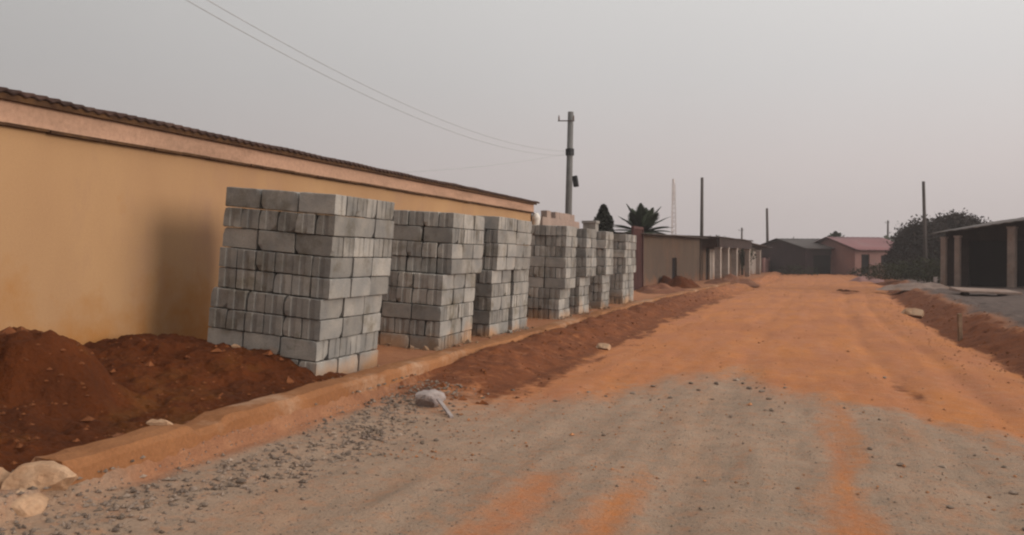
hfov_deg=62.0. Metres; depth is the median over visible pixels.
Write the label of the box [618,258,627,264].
concrete block
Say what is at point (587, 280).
concrete block
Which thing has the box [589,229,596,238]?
concrete block
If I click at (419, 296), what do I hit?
concrete block
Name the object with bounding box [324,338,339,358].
concrete block
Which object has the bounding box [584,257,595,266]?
concrete block
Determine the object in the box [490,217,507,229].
concrete block
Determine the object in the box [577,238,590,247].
concrete block
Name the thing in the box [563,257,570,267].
concrete block
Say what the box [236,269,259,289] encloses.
concrete block
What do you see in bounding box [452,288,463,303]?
concrete block
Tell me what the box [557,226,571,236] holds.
concrete block
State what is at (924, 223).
utility pole
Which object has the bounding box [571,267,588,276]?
concrete block
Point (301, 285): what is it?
concrete block
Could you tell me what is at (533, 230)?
concrete block
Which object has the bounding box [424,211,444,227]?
concrete block
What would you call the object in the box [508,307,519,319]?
concrete block
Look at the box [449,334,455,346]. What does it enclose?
concrete block
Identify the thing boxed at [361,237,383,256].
concrete block
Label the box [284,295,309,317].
concrete block
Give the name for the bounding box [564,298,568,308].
concrete block
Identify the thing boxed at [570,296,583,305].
concrete block
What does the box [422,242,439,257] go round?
concrete block
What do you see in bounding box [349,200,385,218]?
concrete block
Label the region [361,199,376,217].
concrete block
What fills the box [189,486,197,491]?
stone
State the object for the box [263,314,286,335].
concrete block
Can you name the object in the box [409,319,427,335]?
concrete block
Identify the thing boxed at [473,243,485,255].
concrete block
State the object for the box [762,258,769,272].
garden wall
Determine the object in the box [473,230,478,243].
concrete block
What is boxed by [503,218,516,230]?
concrete block
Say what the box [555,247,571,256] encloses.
concrete block
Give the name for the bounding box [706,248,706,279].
door
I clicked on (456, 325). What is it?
concrete block
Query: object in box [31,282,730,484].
kerb
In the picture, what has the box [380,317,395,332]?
concrete block
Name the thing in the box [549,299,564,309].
concrete block
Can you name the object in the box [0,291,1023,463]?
soil clods
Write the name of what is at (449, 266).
concrete block
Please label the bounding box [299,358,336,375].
concrete block
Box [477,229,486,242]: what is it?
concrete block
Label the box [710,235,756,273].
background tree
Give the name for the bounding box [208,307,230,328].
concrete block
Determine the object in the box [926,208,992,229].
round tree
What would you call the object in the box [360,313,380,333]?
concrete block
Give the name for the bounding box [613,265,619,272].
concrete block
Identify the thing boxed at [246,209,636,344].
blocks
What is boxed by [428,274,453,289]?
concrete block
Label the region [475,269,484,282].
concrete block
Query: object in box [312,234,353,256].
concrete block
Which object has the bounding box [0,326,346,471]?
soil heap
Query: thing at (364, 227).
concrete block
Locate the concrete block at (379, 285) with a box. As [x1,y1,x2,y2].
[368,276,387,294]
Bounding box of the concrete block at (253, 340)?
[243,332,285,353]
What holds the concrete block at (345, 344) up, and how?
on the concrete block at (347, 364)
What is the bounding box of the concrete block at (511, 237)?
[507,231,515,243]
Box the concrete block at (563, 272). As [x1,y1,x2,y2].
[556,268,570,277]
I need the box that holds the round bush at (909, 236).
[883,214,949,273]
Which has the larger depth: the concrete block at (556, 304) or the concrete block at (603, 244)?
the concrete block at (603, 244)
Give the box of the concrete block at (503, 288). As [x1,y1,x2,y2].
[501,283,505,295]
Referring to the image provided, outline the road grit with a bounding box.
[366,287,1023,510]
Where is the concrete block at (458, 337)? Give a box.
[454,332,460,344]
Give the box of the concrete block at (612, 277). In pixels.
[609,273,615,280]
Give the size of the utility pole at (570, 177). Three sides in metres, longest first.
6.925 x 0.786 x 0.359 m
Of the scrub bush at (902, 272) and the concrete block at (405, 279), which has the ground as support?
the scrub bush at (902, 272)
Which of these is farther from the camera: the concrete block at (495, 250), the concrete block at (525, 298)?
the concrete block at (525, 298)
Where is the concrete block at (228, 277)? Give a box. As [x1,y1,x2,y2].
[218,267,238,287]
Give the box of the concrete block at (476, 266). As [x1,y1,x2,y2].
[471,259,481,272]
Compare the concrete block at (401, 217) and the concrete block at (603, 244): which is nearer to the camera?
the concrete block at (401, 217)
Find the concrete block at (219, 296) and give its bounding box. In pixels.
[210,287,236,307]
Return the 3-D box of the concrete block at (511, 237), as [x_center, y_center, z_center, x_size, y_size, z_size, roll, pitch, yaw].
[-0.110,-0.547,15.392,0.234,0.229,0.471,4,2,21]
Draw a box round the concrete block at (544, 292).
[539,288,551,298]
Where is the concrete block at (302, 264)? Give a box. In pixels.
[293,254,314,275]
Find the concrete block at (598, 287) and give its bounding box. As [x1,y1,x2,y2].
[594,283,605,291]
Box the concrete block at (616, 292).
[609,289,623,296]
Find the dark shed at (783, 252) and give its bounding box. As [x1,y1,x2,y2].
[760,238,855,273]
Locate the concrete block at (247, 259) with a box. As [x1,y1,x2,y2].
[237,249,262,269]
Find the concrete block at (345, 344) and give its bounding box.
[339,336,350,356]
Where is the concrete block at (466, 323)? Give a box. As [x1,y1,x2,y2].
[460,316,471,331]
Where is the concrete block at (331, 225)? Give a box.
[316,215,355,236]
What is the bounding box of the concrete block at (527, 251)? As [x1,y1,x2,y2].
[522,245,530,256]
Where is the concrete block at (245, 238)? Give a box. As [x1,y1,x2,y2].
[222,227,266,249]
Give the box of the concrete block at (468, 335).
[466,330,470,339]
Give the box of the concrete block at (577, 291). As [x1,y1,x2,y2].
[570,286,583,295]
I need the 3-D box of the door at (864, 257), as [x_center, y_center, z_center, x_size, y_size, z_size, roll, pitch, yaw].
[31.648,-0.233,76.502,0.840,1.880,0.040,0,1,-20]
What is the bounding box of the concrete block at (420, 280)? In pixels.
[414,273,437,288]
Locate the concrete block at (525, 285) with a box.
[521,281,528,293]
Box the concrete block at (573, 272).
[570,268,575,277]
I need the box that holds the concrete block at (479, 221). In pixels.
[467,215,484,229]
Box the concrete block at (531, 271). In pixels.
[527,266,535,276]
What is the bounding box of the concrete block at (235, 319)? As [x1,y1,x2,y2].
[226,309,249,330]
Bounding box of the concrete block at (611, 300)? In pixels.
[608,297,614,303]
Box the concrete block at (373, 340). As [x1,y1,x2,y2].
[369,331,377,349]
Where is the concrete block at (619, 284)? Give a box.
[615,281,624,288]
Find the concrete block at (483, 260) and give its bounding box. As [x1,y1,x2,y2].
[481,256,490,268]
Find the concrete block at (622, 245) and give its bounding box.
[618,242,627,249]
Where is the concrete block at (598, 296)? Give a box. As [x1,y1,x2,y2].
[593,292,604,300]
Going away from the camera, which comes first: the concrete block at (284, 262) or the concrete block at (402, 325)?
the concrete block at (284, 262)
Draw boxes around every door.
[672,258,674,278]
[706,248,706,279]
[813,255,830,273]
[861,254,867,273]
[970,240,1023,286]
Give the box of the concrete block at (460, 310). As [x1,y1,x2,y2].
[457,303,463,317]
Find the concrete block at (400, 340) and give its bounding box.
[380,332,410,347]
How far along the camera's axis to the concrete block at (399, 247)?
13.07 m
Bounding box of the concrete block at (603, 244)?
[596,240,607,248]
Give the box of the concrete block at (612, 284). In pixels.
[609,281,614,288]
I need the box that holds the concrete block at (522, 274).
[521,270,524,281]
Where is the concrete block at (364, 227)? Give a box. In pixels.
[354,218,374,237]
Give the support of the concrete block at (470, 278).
on the concrete block at (469, 294)
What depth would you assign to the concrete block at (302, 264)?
9.56 m
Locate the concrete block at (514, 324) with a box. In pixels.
[507,319,519,330]
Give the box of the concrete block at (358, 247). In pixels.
[328,235,363,256]
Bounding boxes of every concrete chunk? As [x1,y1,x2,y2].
[0,467,10,486]
[1,461,78,490]
[11,488,48,516]
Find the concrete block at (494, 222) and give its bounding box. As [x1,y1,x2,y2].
[480,216,503,229]
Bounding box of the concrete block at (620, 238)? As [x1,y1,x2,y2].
[611,234,626,241]
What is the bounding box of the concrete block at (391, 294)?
[382,286,397,301]
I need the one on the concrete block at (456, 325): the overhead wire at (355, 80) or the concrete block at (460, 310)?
the concrete block at (460, 310)
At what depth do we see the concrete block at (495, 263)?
14.77 m
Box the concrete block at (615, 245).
[613,242,619,249]
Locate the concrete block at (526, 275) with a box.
[524,269,528,280]
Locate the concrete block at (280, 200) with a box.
[261,189,299,211]
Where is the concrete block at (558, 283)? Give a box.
[545,278,567,288]
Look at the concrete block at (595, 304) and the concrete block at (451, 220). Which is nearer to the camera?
the concrete block at (451, 220)
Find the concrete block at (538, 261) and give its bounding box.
[526,256,545,266]
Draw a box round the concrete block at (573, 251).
[571,247,575,256]
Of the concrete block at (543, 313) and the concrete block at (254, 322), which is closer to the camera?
the concrete block at (254, 322)
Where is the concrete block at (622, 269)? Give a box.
[618,265,627,272]
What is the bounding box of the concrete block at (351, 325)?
[339,315,361,336]
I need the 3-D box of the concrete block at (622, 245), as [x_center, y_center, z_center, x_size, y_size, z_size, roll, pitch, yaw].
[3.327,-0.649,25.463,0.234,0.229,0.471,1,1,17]
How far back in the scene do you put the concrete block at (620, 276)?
25.24 m
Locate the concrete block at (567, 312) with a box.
[564,308,569,316]
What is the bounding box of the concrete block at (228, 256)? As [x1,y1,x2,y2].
[219,247,244,267]
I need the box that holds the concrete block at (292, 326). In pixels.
[283,316,304,337]
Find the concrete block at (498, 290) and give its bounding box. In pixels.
[494,283,500,296]
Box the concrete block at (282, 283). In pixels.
[273,273,295,294]
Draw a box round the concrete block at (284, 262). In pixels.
[275,252,305,273]
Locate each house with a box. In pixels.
[617,232,707,285]
[684,235,752,280]
[737,243,772,275]
[807,237,893,275]
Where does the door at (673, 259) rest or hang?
in the house at (671, 256)
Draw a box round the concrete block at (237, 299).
[227,289,254,309]
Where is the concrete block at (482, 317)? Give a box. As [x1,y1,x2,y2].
[471,309,493,323]
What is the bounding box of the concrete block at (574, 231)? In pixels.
[567,227,576,236]
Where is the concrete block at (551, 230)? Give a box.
[546,225,556,235]
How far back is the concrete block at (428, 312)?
12.76 m
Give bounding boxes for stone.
[146,419,156,425]
[155,419,172,425]
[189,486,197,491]
[235,478,246,482]
[596,343,610,349]
[901,308,923,317]
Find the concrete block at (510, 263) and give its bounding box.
[506,257,514,269]
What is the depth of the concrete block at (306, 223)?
9.54 m
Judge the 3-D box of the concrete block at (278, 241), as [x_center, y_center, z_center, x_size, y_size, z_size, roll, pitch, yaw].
[-2.644,-0.295,9.784,0.471,0.229,0.234,6,2,18]
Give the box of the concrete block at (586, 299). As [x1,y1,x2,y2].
[582,295,588,304]
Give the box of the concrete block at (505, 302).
[497,295,509,308]
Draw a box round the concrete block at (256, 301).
[247,291,273,312]
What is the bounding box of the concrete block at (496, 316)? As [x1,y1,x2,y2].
[493,310,498,322]
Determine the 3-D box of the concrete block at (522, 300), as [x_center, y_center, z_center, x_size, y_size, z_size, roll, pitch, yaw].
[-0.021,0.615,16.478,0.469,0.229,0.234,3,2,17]
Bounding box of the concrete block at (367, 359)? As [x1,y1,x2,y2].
[354,349,377,370]
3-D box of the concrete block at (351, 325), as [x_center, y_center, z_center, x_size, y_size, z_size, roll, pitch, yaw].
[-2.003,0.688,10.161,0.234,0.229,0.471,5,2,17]
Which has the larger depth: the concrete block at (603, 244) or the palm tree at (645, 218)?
the palm tree at (645, 218)
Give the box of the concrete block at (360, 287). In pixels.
[347,277,370,296]
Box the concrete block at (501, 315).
[498,309,504,322]
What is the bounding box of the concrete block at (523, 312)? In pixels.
[518,305,526,317]
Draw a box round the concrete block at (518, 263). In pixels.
[513,257,522,269]
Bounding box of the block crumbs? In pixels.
[331,300,635,378]
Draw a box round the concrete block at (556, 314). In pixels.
[549,309,564,318]
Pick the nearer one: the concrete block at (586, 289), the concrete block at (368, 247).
the concrete block at (368, 247)
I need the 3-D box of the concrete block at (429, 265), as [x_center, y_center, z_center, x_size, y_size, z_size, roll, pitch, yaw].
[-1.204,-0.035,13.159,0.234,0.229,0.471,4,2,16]
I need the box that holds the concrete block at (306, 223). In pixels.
[295,213,318,233]
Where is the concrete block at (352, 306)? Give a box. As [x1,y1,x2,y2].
[339,296,364,316]
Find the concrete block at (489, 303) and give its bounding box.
[478,297,500,310]
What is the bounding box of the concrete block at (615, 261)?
[610,257,617,264]
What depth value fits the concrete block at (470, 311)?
13.99 m
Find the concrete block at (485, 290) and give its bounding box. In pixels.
[474,283,496,296]
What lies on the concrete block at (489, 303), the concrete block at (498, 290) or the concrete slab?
the concrete block at (498, 290)
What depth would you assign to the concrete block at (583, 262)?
20.57 m
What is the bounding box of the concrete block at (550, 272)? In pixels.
[545,267,556,277]
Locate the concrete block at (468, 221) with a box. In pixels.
[456,214,473,229]
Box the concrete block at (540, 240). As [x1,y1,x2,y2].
[535,236,546,245]
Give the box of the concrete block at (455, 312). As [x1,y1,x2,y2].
[450,304,457,318]
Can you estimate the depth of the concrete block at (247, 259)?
9.79 m
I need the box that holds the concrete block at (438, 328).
[425,320,450,336]
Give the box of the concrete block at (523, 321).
[518,317,526,328]
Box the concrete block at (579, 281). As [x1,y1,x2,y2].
[575,277,584,285]
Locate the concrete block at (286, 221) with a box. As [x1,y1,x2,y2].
[278,211,307,232]
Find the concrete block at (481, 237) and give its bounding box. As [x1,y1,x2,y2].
[478,231,483,244]
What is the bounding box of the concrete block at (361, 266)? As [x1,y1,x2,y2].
[348,257,371,276]
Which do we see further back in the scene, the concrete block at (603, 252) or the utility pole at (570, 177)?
the utility pole at (570, 177)
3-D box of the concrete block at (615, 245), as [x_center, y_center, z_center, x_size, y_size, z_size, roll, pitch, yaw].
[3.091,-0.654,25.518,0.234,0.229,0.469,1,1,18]
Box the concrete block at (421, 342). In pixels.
[409,335,444,349]
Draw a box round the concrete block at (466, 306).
[462,302,468,316]
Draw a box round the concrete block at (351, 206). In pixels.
[338,196,357,216]
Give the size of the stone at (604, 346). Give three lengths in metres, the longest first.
0.278 x 0.187 x 0.142 m
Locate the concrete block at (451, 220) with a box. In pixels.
[439,212,463,228]
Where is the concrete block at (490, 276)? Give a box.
[479,270,501,283]
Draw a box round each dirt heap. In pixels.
[636,283,688,293]
[658,275,699,288]
[704,274,759,285]
[837,289,859,291]
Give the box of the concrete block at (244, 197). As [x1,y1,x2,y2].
[225,187,268,209]
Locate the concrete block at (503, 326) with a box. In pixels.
[498,321,507,333]
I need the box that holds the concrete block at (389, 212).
[371,201,394,219]
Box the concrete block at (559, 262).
[545,257,568,267]
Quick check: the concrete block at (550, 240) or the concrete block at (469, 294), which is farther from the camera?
the concrete block at (550, 240)
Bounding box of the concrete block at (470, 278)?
[463,273,475,287]
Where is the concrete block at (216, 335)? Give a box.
[207,327,244,346]
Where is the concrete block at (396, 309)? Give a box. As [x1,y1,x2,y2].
[382,301,413,318]
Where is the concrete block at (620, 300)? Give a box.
[615,297,625,303]
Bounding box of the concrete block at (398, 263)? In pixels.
[391,255,414,270]
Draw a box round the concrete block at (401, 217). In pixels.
[393,210,411,225]
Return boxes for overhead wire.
[186,0,563,155]
[208,0,554,150]
[402,154,562,172]
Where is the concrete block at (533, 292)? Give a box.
[529,287,538,297]
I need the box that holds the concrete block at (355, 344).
[350,334,360,354]
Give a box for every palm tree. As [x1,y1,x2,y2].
[614,203,673,233]
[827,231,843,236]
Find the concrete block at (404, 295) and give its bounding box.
[396,287,414,302]
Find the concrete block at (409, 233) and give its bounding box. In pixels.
[393,225,423,240]
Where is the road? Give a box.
[128,273,1023,534]
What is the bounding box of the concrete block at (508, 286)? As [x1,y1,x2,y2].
[504,283,510,295]
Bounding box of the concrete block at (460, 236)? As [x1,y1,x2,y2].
[456,229,463,243]
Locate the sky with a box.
[0,0,1023,244]
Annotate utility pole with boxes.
[558,111,578,214]
[700,177,703,235]
[766,208,768,244]
[887,220,888,237]
[922,181,927,270]
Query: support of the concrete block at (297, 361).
on the ground
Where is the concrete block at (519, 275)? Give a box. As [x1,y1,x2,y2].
[517,270,521,281]
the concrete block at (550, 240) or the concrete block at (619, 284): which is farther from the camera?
the concrete block at (619, 284)
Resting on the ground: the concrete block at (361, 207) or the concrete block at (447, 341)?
the concrete block at (447, 341)
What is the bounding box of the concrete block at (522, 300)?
[520,294,523,305]
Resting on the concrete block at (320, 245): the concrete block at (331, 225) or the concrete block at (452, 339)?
the concrete block at (331, 225)
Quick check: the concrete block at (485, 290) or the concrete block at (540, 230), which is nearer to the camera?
the concrete block at (485, 290)
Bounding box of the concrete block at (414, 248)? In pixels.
[407,241,423,256]
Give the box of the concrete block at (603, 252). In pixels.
[597,249,609,256]
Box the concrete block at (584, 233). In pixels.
[577,228,591,237]
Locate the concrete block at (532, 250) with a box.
[531,246,534,255]
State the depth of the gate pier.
32.74 m
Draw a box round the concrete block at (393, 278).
[386,270,407,286]
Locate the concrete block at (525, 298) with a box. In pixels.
[524,293,527,304]
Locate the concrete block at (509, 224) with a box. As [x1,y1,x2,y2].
[488,218,511,230]
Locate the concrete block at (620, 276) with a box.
[615,273,625,280]
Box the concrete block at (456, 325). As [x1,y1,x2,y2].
[450,318,460,333]
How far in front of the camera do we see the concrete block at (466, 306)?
13.77 m
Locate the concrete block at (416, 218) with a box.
[409,211,427,226]
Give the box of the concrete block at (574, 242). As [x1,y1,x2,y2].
[571,237,577,246]
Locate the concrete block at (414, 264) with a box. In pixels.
[407,257,425,271]
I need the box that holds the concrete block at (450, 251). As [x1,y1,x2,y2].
[438,243,462,258]
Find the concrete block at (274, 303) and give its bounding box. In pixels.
[265,293,289,314]
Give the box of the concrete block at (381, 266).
[369,257,390,275]
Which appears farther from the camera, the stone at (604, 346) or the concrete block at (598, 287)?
the concrete block at (598, 287)
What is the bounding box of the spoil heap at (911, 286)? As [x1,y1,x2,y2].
[877,282,948,289]
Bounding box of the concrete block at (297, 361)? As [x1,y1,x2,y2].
[291,359,301,365]
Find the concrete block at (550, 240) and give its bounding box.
[546,236,556,245]
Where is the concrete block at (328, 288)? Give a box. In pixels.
[311,277,350,298]
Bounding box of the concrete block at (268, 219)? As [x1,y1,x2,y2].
[259,210,281,230]
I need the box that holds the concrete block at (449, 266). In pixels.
[437,258,461,273]
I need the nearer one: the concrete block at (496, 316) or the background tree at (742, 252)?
the concrete block at (496, 316)
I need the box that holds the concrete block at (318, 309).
[302,297,342,319]
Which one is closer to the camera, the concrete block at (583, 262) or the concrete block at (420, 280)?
the concrete block at (420, 280)
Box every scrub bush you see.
[775,264,822,274]
[846,264,872,275]
[851,254,940,279]
[864,263,905,275]
[879,263,928,278]
[908,266,939,282]
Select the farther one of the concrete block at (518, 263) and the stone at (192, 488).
the concrete block at (518, 263)
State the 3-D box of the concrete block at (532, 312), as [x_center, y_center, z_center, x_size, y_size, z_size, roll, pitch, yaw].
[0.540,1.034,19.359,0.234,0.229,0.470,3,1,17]
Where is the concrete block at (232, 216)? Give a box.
[223,207,245,226]
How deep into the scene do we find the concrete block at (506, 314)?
15.51 m
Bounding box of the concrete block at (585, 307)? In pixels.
[583,304,588,312]
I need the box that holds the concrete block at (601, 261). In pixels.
[589,257,607,265]
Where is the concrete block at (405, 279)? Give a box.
[398,271,422,287]
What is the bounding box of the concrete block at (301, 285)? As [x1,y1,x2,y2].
[292,275,312,296]
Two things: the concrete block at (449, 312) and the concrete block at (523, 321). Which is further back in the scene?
the concrete block at (523, 321)
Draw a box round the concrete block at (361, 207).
[327,197,366,217]
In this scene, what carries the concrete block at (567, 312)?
on the ground
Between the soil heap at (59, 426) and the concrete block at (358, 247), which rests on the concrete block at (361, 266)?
the concrete block at (358, 247)
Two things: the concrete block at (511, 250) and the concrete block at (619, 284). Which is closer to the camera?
the concrete block at (511, 250)
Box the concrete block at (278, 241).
[258,230,300,252]
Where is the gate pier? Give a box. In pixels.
[582,220,599,230]
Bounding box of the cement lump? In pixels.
[415,389,445,407]
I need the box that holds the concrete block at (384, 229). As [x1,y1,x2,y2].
[371,219,393,238]
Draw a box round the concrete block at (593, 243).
[591,239,595,247]
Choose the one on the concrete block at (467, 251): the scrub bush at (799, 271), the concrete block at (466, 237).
the concrete block at (466, 237)
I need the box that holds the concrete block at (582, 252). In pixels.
[575,248,588,256]
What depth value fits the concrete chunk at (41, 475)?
5.15 m
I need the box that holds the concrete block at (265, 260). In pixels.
[256,251,284,271]
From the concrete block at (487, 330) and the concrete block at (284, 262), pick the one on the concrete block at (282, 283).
the concrete block at (284, 262)
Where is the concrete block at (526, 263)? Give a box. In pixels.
[517,257,529,269]
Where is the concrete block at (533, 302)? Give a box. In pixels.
[528,298,539,308]
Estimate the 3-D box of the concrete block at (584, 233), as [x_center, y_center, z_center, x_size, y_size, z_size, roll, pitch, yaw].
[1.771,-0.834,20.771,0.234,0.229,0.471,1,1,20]
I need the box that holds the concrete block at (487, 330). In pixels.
[477,323,498,336]
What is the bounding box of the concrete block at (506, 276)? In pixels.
[501,270,510,282]
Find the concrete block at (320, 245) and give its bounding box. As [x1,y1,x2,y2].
[296,234,342,256]
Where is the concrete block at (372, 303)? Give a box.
[363,295,381,314]
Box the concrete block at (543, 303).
[539,298,548,308]
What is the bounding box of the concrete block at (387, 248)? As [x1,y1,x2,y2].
[377,238,391,256]
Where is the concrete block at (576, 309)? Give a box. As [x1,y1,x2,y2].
[570,305,582,313]
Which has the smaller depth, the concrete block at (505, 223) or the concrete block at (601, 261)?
the concrete block at (505, 223)
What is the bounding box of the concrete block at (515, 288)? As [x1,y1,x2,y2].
[507,282,521,294]
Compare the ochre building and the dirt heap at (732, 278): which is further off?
the dirt heap at (732, 278)
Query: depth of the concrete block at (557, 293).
18.98 m
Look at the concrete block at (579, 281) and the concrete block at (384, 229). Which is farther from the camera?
the concrete block at (579, 281)
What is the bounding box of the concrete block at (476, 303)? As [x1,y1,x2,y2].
[472,296,480,309]
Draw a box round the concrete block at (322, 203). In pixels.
[299,192,346,215]
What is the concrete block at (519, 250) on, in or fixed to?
on the concrete block at (518, 263)
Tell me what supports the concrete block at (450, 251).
on the concrete block at (449, 266)
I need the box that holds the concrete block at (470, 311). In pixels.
[468,302,472,315]
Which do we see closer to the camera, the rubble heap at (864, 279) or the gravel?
the gravel
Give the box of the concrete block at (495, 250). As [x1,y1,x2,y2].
[485,243,506,256]
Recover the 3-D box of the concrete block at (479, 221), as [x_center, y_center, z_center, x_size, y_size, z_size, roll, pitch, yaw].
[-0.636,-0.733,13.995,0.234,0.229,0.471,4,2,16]
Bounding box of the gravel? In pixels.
[0,360,1023,534]
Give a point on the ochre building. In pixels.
(111, 225)
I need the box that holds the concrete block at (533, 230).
[529,225,535,234]
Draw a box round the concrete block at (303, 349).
[280,336,327,361]
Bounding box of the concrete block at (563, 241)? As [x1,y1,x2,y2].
[556,236,571,246]
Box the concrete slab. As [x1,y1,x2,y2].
[949,287,1021,294]
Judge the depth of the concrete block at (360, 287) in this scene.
10.11 m
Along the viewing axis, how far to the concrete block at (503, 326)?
15.39 m
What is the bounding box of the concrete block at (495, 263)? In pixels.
[484,257,505,269]
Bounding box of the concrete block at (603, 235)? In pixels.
[597,231,609,239]
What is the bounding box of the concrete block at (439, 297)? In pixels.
[427,289,452,305]
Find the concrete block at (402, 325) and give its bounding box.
[395,318,410,333]
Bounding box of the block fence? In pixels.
[539,210,578,228]
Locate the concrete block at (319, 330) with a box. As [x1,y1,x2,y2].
[302,318,342,340]
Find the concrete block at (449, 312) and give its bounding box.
[443,305,452,320]
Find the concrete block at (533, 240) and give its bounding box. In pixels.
[531,235,536,245]
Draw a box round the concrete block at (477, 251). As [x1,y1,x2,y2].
[469,244,482,258]
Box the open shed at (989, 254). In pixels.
[927,217,1023,287]
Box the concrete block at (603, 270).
[597,266,609,274]
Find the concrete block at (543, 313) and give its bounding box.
[538,309,550,318]
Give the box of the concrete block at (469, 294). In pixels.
[463,287,474,302]
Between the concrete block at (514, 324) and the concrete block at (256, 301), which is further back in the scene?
the concrete block at (514, 324)
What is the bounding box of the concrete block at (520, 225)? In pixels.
[514,220,525,231]
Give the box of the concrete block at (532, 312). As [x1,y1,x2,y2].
[528,308,539,317]
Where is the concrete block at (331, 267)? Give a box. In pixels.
[312,256,351,277]
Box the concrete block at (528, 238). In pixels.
[523,233,531,244]
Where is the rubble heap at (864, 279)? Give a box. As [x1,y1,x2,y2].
[850,276,883,282]
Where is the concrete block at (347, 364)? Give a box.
[335,354,357,373]
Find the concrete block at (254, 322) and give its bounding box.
[245,311,268,332]
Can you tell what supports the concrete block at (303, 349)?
on the concrete block at (323, 367)
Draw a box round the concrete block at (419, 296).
[412,288,429,303]
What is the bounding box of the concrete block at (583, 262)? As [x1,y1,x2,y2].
[577,257,590,266]
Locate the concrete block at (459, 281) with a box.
[453,274,464,288]
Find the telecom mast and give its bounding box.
[671,179,676,234]
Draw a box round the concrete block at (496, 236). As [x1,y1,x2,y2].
[485,230,507,243]
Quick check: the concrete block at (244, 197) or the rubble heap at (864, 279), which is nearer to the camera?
the concrete block at (244, 197)
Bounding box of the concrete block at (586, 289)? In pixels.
[584,285,588,294]
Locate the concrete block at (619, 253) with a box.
[613,250,625,256]
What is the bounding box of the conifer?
[594,204,616,233]
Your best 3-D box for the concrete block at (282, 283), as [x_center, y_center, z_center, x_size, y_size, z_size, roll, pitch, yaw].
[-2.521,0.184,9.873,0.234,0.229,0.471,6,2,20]
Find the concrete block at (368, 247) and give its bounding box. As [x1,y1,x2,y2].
[356,237,373,256]
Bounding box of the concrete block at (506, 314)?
[503,308,507,320]
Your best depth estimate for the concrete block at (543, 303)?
19.05 m
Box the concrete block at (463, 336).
[460,331,466,342]
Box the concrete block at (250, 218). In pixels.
[241,209,261,228]
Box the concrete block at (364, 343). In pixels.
[359,333,369,352]
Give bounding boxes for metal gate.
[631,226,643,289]
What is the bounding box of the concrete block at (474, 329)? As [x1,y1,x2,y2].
[471,323,476,335]
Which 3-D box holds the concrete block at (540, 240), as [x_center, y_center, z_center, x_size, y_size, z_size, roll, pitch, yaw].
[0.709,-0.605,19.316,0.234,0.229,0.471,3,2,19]
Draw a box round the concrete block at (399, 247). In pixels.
[392,240,417,255]
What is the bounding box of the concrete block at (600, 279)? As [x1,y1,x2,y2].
[594,275,605,283]
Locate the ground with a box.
[0,271,1023,534]
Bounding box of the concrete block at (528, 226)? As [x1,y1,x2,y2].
[518,221,531,232]
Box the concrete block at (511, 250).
[506,244,516,256]
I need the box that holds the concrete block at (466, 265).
[461,259,471,273]
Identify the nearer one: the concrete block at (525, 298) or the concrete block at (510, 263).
the concrete block at (510, 263)
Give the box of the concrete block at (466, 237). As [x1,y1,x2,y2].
[463,229,469,243]
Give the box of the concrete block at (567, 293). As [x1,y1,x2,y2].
[565,288,569,297]
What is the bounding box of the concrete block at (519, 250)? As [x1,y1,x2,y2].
[516,245,523,256]
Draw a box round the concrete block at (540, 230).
[535,225,547,235]
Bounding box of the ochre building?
[0,87,540,344]
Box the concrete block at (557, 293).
[550,288,564,298]
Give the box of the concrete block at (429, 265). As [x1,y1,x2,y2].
[421,257,445,272]
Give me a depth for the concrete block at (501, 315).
15.28 m
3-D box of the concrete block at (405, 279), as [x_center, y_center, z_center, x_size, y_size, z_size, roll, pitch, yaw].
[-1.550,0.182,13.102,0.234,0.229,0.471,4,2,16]
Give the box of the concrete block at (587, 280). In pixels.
[585,277,589,285]
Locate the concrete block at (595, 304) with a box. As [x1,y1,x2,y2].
[589,301,602,308]
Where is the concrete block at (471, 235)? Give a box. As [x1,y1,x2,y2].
[469,230,473,243]
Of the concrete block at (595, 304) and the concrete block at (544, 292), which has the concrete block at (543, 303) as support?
the concrete block at (544, 292)
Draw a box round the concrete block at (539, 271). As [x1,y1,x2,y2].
[534,267,544,276]
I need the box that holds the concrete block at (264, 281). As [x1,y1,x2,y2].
[255,271,277,291]
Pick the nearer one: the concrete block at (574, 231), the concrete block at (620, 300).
the concrete block at (574, 231)
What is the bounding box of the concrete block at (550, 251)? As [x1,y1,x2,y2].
[545,246,555,256]
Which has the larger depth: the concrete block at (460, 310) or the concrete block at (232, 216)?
the concrete block at (460, 310)
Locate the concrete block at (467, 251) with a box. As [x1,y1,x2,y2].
[462,244,472,258]
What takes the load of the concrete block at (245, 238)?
on the concrete block at (247, 259)
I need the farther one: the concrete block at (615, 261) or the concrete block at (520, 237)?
the concrete block at (615, 261)
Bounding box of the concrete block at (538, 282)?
[527,277,544,287]
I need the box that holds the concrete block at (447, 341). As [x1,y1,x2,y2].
[444,335,449,348]
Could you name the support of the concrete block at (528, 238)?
on the concrete block at (527, 251)
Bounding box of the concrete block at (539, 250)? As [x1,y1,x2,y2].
[535,246,545,255]
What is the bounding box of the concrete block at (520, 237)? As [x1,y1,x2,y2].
[515,232,524,244]
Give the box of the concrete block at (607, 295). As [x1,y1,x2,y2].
[605,291,608,299]
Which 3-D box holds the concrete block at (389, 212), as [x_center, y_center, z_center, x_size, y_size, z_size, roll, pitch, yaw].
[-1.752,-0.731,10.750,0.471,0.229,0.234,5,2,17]
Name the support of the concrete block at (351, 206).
on the concrete block at (331, 225)
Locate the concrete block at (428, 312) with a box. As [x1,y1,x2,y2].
[412,304,446,320]
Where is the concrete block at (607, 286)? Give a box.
[606,283,609,291]
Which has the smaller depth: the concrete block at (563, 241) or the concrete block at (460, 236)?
the concrete block at (460, 236)
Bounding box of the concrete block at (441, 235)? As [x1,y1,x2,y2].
[424,227,458,242]
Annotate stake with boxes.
[437,398,453,417]
[957,313,962,340]

